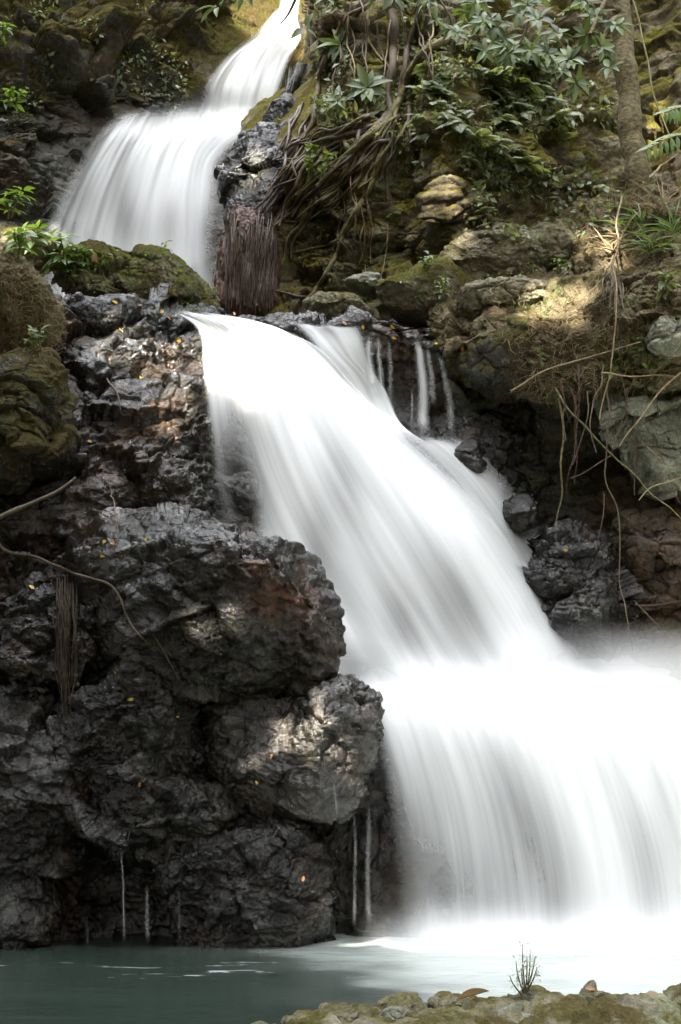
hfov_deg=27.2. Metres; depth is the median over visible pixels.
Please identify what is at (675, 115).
palm frond
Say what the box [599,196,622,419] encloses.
tree root
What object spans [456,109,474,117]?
fern
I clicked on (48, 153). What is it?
cliff
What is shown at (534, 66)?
fern
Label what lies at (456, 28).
leafy branch
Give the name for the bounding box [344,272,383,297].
boulder
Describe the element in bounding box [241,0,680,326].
cliff
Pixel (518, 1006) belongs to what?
stone
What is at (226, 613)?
boulder
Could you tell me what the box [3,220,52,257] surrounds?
leafy plant
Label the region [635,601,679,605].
tree root
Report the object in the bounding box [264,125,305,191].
tree root
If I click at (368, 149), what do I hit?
tree root
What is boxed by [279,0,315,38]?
leafy branch
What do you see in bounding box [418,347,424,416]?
water strand
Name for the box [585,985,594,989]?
dry leaf
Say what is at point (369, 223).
tree root
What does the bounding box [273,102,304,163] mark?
tree root
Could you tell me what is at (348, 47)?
tree root
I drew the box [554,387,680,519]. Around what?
tree root
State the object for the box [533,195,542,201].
fern
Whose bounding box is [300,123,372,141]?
tree root
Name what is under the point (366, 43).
tree root
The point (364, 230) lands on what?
tree root
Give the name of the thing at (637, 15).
vine
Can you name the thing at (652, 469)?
boulder
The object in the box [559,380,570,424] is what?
tree root
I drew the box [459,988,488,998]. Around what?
dry leaf
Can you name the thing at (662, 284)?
leafy plant
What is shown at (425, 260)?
leafy plant
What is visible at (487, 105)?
fern
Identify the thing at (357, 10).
tree root
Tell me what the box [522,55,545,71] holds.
fern
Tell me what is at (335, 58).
tree root
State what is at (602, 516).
tree root
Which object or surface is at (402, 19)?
tree root
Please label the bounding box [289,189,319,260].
tree root
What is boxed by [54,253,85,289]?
leafy plant
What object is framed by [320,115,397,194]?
tree root
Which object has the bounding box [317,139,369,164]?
tree root
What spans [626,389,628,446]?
tree root
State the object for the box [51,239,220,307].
boulder
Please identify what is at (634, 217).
grass tuft
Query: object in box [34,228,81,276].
leafy plant
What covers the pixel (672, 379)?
tree root
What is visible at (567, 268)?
leafy plant
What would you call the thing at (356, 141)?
tree root
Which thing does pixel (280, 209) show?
tree root
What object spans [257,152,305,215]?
tree root
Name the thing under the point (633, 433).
tree root
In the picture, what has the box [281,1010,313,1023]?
stone
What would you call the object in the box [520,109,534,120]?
fern
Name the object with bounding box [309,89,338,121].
leafy plant
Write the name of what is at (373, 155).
tree root
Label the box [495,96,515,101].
fern
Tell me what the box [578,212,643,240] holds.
grass tuft
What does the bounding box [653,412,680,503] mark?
tree root
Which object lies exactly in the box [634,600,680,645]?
tree root
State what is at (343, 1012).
stone
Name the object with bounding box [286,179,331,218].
tree root
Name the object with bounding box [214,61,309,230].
rock spur
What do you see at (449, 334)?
terrain
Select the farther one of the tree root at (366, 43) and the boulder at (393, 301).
the tree root at (366, 43)
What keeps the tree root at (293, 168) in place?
on the tree root at (298, 179)
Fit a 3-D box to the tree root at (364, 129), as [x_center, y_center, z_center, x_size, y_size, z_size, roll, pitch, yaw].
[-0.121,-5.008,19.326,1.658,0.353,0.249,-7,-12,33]
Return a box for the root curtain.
[213,204,280,316]
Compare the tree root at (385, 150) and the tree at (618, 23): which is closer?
the tree at (618, 23)
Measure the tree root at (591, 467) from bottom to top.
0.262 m
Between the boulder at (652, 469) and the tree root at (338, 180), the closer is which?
the boulder at (652, 469)
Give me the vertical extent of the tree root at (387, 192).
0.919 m
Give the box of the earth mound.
[0,250,67,354]
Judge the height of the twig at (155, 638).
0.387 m
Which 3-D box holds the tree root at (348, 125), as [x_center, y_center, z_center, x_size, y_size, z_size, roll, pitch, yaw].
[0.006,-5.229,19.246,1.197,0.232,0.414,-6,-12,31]
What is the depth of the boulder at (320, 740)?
12.47 m
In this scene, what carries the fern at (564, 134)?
attached to the cliff at (431, 203)
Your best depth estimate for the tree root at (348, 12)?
20.13 m
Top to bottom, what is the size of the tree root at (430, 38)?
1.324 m
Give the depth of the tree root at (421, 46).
18.75 m
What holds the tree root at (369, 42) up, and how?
on the cliff at (431, 203)
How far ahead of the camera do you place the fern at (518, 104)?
18.47 m
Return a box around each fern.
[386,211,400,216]
[402,114,424,129]
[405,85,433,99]
[408,133,429,143]
[410,116,425,127]
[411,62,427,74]
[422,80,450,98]
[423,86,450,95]
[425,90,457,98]
[429,100,453,107]
[435,120,467,132]
[441,112,463,121]
[445,128,474,134]
[454,122,482,146]
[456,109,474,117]
[460,155,481,167]
[465,128,499,141]
[467,67,488,72]
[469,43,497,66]
[475,207,497,212]
[476,143,503,153]
[479,103,492,108]
[481,87,509,94]
[482,69,509,84]
[485,66,512,86]
[485,142,513,160]
[489,90,505,102]
[489,118,508,124]
[489,138,516,145]
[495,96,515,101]
[496,114,522,125]
[504,102,537,111]
[505,73,529,91]
[508,155,551,172]
[509,75,545,98]
[511,148,535,163]
[513,163,531,171]
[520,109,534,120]
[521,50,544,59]
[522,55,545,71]
[523,173,539,176]
[524,63,543,72]
[531,82,555,94]
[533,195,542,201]
[538,96,567,104]
[540,80,551,85]
[544,126,577,140]
[546,108,583,120]
[589,184,609,192]
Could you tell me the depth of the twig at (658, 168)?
18.54 m
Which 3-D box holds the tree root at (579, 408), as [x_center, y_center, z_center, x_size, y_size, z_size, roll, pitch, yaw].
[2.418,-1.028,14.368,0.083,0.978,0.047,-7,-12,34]
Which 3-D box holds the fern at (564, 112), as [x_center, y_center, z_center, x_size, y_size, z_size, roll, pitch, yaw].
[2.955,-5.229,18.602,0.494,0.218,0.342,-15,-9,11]
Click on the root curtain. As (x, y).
(247, 274)
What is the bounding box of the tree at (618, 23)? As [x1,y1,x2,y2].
[513,0,648,188]
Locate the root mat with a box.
[52,572,77,715]
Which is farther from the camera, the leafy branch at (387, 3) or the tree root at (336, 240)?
the tree root at (336, 240)
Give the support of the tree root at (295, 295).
on the cliff at (431, 203)
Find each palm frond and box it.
[635,133,680,160]
[654,105,680,123]
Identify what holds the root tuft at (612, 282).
on the terrain at (449, 334)
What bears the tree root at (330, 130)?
on the tree root at (276, 196)
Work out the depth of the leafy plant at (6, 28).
17.24 m
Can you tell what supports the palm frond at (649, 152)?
attached to the terrain at (449, 334)
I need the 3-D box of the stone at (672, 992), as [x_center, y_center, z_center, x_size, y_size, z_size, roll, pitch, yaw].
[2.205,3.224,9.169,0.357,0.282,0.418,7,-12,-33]
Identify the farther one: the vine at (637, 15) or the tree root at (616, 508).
the vine at (637, 15)
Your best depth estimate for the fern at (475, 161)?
17.70 m
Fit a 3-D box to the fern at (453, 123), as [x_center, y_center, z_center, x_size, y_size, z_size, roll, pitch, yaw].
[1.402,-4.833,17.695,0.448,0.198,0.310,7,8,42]
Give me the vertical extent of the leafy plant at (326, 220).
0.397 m
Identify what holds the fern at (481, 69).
attached to the cliff at (431, 203)
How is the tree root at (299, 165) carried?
attached to the cliff at (431, 203)
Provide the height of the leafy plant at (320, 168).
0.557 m
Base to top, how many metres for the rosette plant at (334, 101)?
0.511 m
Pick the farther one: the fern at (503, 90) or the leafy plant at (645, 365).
the fern at (503, 90)
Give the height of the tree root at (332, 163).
0.944 m
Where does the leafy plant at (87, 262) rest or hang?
on the boulder at (137, 281)
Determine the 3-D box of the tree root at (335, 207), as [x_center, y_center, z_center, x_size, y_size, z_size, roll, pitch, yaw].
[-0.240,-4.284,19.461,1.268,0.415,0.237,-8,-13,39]
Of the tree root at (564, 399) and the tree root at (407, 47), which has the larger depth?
the tree root at (407, 47)
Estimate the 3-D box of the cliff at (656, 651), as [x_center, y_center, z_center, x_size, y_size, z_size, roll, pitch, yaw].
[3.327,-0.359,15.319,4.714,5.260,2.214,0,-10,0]
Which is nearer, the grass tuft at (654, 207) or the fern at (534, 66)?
the grass tuft at (654, 207)
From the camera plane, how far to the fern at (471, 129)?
17.81 m
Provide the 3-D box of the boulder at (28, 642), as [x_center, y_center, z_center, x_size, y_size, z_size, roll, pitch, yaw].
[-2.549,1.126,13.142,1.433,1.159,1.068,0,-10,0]
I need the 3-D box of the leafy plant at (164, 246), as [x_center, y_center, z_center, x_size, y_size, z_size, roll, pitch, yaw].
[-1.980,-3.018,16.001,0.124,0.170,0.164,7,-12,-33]
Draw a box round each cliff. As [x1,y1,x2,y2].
[0,0,302,293]
[0,282,660,940]
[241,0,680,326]
[430,367,680,685]
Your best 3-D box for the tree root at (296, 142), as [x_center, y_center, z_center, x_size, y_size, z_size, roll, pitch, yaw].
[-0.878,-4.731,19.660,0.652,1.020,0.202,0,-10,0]
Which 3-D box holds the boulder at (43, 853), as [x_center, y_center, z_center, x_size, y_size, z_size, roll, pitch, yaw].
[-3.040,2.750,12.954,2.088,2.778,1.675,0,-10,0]
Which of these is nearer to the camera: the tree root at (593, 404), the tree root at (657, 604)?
the tree root at (657, 604)
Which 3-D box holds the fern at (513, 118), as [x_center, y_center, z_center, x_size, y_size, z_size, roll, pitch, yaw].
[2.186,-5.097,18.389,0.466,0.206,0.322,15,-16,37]
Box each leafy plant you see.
[0,22,16,46]
[0,86,28,111]
[0,186,36,217]
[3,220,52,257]
[24,324,50,350]
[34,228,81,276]
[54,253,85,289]
[67,243,95,268]
[161,240,171,253]
[302,143,336,181]
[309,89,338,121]
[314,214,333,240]
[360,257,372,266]
[417,251,433,266]
[435,276,451,298]
[535,347,546,366]
[553,258,571,270]
[605,358,620,378]
[628,331,654,361]
[642,354,658,374]
[655,270,680,302]
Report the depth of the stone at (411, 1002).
9.08 m
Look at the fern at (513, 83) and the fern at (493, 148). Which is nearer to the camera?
the fern at (493, 148)
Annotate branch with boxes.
[0,477,76,519]
[196,0,251,23]
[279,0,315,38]
[367,0,413,10]
[417,0,470,43]
[451,0,491,35]
[457,0,520,70]
[473,0,550,69]
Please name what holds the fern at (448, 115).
attached to the cliff at (431, 203)
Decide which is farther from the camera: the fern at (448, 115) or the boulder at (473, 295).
the fern at (448, 115)
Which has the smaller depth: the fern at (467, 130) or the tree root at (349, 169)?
the fern at (467, 130)
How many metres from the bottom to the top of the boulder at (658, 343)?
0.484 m
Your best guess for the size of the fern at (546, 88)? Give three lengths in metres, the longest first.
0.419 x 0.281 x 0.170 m
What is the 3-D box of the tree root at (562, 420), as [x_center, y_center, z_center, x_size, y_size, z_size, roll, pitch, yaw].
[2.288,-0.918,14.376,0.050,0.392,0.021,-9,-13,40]
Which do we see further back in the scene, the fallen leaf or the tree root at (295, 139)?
the tree root at (295, 139)
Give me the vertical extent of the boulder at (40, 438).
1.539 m
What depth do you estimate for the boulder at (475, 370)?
15.18 m
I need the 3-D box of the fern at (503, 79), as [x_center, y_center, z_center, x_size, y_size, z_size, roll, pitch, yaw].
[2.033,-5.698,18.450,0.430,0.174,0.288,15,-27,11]
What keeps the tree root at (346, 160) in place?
attached to the cliff at (431, 203)
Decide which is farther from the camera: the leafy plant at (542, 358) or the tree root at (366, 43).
the tree root at (366, 43)
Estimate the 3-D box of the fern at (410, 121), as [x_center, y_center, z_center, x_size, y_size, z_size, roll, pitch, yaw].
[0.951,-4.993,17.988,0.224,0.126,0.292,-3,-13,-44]
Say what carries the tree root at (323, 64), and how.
attached to the cliff at (431, 203)
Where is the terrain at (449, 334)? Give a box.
[426,154,680,410]
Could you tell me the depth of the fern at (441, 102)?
17.98 m
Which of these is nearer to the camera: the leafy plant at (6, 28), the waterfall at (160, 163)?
the leafy plant at (6, 28)
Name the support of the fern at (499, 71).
attached to the cliff at (431, 203)
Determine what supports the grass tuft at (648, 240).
on the terrain at (449, 334)
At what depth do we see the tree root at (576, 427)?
14.46 m
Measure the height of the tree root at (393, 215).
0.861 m
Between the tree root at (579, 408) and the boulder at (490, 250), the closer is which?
the tree root at (579, 408)
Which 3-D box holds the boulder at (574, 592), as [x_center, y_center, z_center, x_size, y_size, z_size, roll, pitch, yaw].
[2.400,0.877,14.699,1.556,1.649,1.488,0,-10,0]
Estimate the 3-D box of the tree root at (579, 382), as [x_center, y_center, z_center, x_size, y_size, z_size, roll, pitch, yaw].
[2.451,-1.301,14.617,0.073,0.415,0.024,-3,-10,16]
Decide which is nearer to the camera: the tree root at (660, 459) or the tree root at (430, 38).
the tree root at (660, 459)
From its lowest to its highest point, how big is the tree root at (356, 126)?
0.948 m
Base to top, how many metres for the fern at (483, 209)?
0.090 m
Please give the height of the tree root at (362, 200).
1.703 m
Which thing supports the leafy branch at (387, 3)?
attached to the tree at (618, 23)
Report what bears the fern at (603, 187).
attached to the cliff at (431, 203)
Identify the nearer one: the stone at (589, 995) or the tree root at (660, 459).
the stone at (589, 995)
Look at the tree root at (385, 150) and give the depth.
18.64 m
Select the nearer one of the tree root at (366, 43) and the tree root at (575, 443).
the tree root at (575, 443)
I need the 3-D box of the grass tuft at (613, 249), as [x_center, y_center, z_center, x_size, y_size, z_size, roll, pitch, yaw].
[3.015,-2.979,15.376,0.997,0.507,0.666,7,-12,-33]
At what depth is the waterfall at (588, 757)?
13.67 m
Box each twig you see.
[152,635,178,678]
[640,153,678,183]
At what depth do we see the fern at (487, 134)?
17.74 m
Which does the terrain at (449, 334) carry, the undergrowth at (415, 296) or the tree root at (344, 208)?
the undergrowth at (415, 296)
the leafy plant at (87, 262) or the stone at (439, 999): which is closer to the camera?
the stone at (439, 999)
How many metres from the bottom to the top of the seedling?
0.343 m
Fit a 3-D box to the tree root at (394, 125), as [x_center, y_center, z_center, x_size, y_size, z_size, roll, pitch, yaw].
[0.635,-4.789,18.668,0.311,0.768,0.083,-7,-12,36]
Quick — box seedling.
[507,941,543,995]
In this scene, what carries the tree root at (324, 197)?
attached to the cliff at (431, 203)
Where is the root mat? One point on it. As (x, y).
(63, 626)
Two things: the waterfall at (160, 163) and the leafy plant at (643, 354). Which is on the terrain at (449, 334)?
the leafy plant at (643, 354)
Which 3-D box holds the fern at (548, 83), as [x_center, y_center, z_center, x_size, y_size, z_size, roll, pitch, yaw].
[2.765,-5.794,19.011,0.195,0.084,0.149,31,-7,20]
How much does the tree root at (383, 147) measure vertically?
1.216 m
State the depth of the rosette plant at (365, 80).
19.20 m
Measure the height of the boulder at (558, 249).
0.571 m
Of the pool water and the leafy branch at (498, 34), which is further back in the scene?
the leafy branch at (498, 34)
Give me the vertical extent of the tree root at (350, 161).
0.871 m
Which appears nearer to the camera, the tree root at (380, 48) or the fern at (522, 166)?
the fern at (522, 166)
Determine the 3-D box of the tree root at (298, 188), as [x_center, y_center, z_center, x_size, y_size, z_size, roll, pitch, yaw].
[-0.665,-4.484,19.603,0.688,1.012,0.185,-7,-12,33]
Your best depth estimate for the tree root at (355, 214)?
18.82 m
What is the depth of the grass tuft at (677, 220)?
14.98 m
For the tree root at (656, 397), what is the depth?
14.37 m
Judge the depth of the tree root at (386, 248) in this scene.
18.67 m
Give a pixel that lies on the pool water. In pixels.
(137, 979)
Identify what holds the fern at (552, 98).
attached to the cliff at (431, 203)
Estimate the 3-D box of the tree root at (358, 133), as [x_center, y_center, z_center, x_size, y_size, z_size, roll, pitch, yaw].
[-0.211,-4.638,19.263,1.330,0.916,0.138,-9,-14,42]
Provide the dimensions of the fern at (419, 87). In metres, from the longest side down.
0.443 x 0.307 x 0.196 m
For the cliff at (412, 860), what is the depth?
14.20 m
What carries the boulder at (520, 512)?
on the cliff at (412, 860)
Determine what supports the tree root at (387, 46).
hanging from the cliff at (431, 203)
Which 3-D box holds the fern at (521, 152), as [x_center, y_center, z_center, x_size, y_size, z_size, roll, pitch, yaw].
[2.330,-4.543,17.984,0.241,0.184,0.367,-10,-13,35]
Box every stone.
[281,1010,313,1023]
[317,1002,360,1022]
[375,991,427,1014]
[379,1006,408,1021]
[427,991,467,1008]
[495,1003,533,1019]
[500,993,520,1000]
[514,985,550,1000]
[579,980,621,1002]
[663,983,680,1006]
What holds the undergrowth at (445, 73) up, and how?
on the cliff at (431, 203)
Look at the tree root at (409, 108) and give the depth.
18.61 m
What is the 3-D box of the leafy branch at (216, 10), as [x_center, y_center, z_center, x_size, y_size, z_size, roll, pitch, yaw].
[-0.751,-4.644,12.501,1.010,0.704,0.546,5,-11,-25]
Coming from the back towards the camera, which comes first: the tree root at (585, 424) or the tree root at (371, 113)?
the tree root at (371, 113)
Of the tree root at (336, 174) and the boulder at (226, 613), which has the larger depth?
the tree root at (336, 174)
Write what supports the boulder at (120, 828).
on the boulder at (242, 885)
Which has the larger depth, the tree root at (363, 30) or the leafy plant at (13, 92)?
the tree root at (363, 30)
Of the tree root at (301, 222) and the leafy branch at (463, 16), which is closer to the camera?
the leafy branch at (463, 16)
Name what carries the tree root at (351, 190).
hanging from the cliff at (431, 203)
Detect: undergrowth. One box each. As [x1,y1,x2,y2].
[0,0,188,125]
[69,227,567,319]
[310,0,623,243]
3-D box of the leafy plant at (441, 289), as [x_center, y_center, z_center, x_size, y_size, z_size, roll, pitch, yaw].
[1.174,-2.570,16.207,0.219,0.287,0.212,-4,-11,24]
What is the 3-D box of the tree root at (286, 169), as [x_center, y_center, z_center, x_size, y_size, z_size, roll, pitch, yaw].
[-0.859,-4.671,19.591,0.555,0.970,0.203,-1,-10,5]
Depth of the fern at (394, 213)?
18.58 m
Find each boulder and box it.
[0,222,58,275]
[0,347,81,495]
[0,571,102,690]
[0,675,90,948]
[43,501,346,705]
[44,648,210,797]
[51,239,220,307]
[63,769,252,876]
[143,814,336,947]
[200,673,384,826]
[302,291,373,321]
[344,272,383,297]
[374,255,484,325]
[438,222,551,279]
[450,439,486,481]
[456,275,547,318]
[456,316,535,392]
[496,494,538,533]
[511,518,649,665]
[528,222,575,267]
[592,387,680,500]
[608,501,680,614]
[645,315,680,358]
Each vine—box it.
[0,543,150,645]
[632,0,680,152]
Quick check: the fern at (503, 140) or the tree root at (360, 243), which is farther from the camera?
the tree root at (360, 243)
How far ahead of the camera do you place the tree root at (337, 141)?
19.23 m
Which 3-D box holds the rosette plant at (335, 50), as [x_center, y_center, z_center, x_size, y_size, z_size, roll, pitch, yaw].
[-0.027,-6.724,20.242,0.650,0.614,0.229,-2,-10,10]
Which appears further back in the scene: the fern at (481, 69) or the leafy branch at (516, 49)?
the fern at (481, 69)
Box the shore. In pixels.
[251,991,680,1023]
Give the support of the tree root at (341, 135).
on the tree root at (318, 161)
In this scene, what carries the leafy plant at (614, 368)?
on the terrain at (449, 334)
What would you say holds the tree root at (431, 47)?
attached to the cliff at (431, 203)
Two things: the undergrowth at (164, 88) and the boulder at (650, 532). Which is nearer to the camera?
the boulder at (650, 532)
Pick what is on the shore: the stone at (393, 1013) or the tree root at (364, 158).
the stone at (393, 1013)
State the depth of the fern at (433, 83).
18.18 m
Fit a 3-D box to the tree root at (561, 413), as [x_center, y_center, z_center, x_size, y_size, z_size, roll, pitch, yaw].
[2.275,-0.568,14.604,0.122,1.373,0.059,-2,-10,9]
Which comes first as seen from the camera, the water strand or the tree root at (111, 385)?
the tree root at (111, 385)
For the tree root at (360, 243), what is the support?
hanging from the cliff at (431, 203)
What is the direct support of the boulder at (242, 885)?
in the pool water
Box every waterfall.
[55,0,299,296]
[184,313,680,945]
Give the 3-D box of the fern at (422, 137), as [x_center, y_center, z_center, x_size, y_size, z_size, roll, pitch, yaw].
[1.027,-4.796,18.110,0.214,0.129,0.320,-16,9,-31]
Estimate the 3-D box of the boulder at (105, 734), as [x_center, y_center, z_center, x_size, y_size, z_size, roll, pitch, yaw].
[-1.908,2.014,12.927,1.460,1.821,1.388,-5,-11,27]
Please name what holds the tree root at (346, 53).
hanging from the cliff at (431, 203)
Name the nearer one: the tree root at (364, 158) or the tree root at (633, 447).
the tree root at (633, 447)
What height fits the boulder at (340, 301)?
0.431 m
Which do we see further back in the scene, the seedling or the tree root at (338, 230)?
the tree root at (338, 230)
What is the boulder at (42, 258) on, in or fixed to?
on the boulder at (137, 281)
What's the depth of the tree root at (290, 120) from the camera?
19.94 m
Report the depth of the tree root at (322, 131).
19.55 m
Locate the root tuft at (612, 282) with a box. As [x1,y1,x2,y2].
[572,255,632,332]
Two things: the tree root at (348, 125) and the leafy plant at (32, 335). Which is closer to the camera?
the leafy plant at (32, 335)
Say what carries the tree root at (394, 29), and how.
attached to the cliff at (431, 203)
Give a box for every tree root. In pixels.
[106,378,129,415]
[108,484,118,534]
[255,139,299,208]
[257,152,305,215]
[260,145,298,210]
[263,159,297,214]
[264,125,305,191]
[267,109,391,191]
[267,114,309,186]
[272,105,300,161]
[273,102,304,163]
[273,153,312,223]
[273,201,286,226]
[274,107,385,190]
[274,148,359,223]
[274,192,294,230]
[275,290,307,298]
[276,129,368,160]
[278,120,381,169]
[278,152,319,226]
[283,193,315,260]
[284,120,361,168]
[284,171,340,213]
[284,175,353,222]
[285,145,326,192]
[285,153,356,214]
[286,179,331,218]
[287,55,328,156]
[287,198,360,253]
[288,176,361,229]
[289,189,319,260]
[290,129,361,144]
[290,150,323,191]
[291,129,361,217]
[292,131,367,208]
[294,111,386,196]
[294,114,370,156]
[294,168,347,220]
[295,115,386,195]
[296,179,340,220]
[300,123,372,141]
[307,153,382,296]
[310,149,364,218]
[312,111,378,139]
[313,115,378,138]
[316,37,451,187]
[316,122,391,201]
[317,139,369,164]
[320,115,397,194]
[323,149,359,211]
[331,21,339,93]
[333,128,385,195]
[333,186,344,237]
[337,209,350,253]
[338,0,352,45]
[341,2,368,42]
[341,30,350,78]
[343,138,389,192]
[346,15,354,100]
[349,23,355,78]
[350,176,355,204]
[354,193,356,235]
[358,102,399,188]
[358,202,364,265]
[360,0,368,70]
[360,224,365,271]
[363,113,400,192]
[365,10,383,60]
[365,19,370,72]
[366,195,369,253]
[368,204,372,263]
[376,23,389,78]
[380,121,397,181]
[380,187,394,252]
[381,223,387,274]
[382,121,408,178]
[383,19,390,78]
[384,8,398,107]
[386,166,394,234]
[397,0,423,91]
[400,7,404,32]
[406,101,413,169]
[415,18,429,80]
[417,24,434,85]
[427,16,431,78]
[428,10,433,80]
[510,341,640,391]
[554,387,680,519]
[555,396,564,522]
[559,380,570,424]
[562,403,565,440]
[566,397,576,492]
[569,455,610,478]
[570,388,577,483]
[572,368,579,404]
[572,391,588,464]
[574,364,579,457]
[589,364,603,452]
[596,493,604,548]
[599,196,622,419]
[601,372,674,376]
[604,387,632,650]
[610,373,625,456]
[618,372,680,446]
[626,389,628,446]
[632,387,634,495]
[632,391,635,475]
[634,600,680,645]
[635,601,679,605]
[639,477,680,499]
[646,446,678,474]
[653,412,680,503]
[654,378,658,417]
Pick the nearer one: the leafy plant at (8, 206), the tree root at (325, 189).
the leafy plant at (8, 206)
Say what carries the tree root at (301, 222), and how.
attached to the cliff at (431, 203)
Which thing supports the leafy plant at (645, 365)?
on the terrain at (449, 334)
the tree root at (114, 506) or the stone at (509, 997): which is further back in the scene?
the tree root at (114, 506)
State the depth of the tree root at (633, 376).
14.16 m
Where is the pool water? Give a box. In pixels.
[0,933,680,1023]
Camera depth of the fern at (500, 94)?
18.53 m
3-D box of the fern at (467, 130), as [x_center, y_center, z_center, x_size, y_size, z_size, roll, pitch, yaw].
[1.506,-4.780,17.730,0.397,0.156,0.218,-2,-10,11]
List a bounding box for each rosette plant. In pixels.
[316,21,355,62]
[324,85,352,115]
[344,63,392,104]
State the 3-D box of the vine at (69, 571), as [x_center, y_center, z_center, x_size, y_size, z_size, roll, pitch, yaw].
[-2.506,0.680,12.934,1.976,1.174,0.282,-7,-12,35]
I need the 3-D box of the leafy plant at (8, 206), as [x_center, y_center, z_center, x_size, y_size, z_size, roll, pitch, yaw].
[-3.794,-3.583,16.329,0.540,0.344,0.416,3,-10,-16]
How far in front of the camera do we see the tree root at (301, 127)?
19.79 m
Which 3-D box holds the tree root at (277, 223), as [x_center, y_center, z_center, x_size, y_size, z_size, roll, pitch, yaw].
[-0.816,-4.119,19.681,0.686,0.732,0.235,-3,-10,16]
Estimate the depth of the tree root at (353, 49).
19.98 m
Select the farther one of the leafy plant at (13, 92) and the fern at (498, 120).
the fern at (498, 120)
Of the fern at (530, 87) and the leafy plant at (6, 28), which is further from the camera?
the fern at (530, 87)
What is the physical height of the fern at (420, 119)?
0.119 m
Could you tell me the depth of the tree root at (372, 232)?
18.78 m
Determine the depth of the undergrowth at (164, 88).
23.20 m
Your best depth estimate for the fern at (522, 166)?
17.96 m
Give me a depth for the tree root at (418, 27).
19.13 m
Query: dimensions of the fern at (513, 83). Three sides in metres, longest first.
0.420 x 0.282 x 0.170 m
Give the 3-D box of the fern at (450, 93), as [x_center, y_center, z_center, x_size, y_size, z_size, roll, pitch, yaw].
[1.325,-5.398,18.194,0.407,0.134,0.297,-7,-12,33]
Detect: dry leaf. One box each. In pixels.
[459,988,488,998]
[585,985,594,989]
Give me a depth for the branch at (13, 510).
12.71 m
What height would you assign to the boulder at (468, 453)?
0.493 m
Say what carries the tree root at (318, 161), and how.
attached to the cliff at (431, 203)
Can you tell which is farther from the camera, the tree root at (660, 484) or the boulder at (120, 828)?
the tree root at (660, 484)
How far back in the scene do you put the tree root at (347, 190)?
19.22 m
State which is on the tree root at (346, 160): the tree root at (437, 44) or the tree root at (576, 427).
the tree root at (437, 44)
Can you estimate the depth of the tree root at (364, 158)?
18.74 m
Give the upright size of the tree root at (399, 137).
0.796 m
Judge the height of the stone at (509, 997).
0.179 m
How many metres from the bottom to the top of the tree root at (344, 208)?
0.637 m
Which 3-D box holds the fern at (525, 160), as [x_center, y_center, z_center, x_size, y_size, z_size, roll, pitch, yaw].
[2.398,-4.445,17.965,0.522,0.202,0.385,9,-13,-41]
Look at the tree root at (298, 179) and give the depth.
19.49 m
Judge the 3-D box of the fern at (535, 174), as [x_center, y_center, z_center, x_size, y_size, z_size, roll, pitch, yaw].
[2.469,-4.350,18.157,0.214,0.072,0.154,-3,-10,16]
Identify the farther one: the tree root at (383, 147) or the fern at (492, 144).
the tree root at (383, 147)
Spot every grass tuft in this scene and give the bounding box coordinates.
[567,223,641,255]
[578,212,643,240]
[600,178,658,230]
[617,219,680,253]
[625,199,680,238]
[627,176,680,218]
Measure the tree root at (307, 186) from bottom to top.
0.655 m
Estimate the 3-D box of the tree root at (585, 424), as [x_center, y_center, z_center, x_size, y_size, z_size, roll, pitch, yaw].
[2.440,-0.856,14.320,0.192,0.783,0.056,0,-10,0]
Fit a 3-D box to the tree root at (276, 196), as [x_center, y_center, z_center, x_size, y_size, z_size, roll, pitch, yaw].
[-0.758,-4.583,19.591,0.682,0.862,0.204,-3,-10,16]

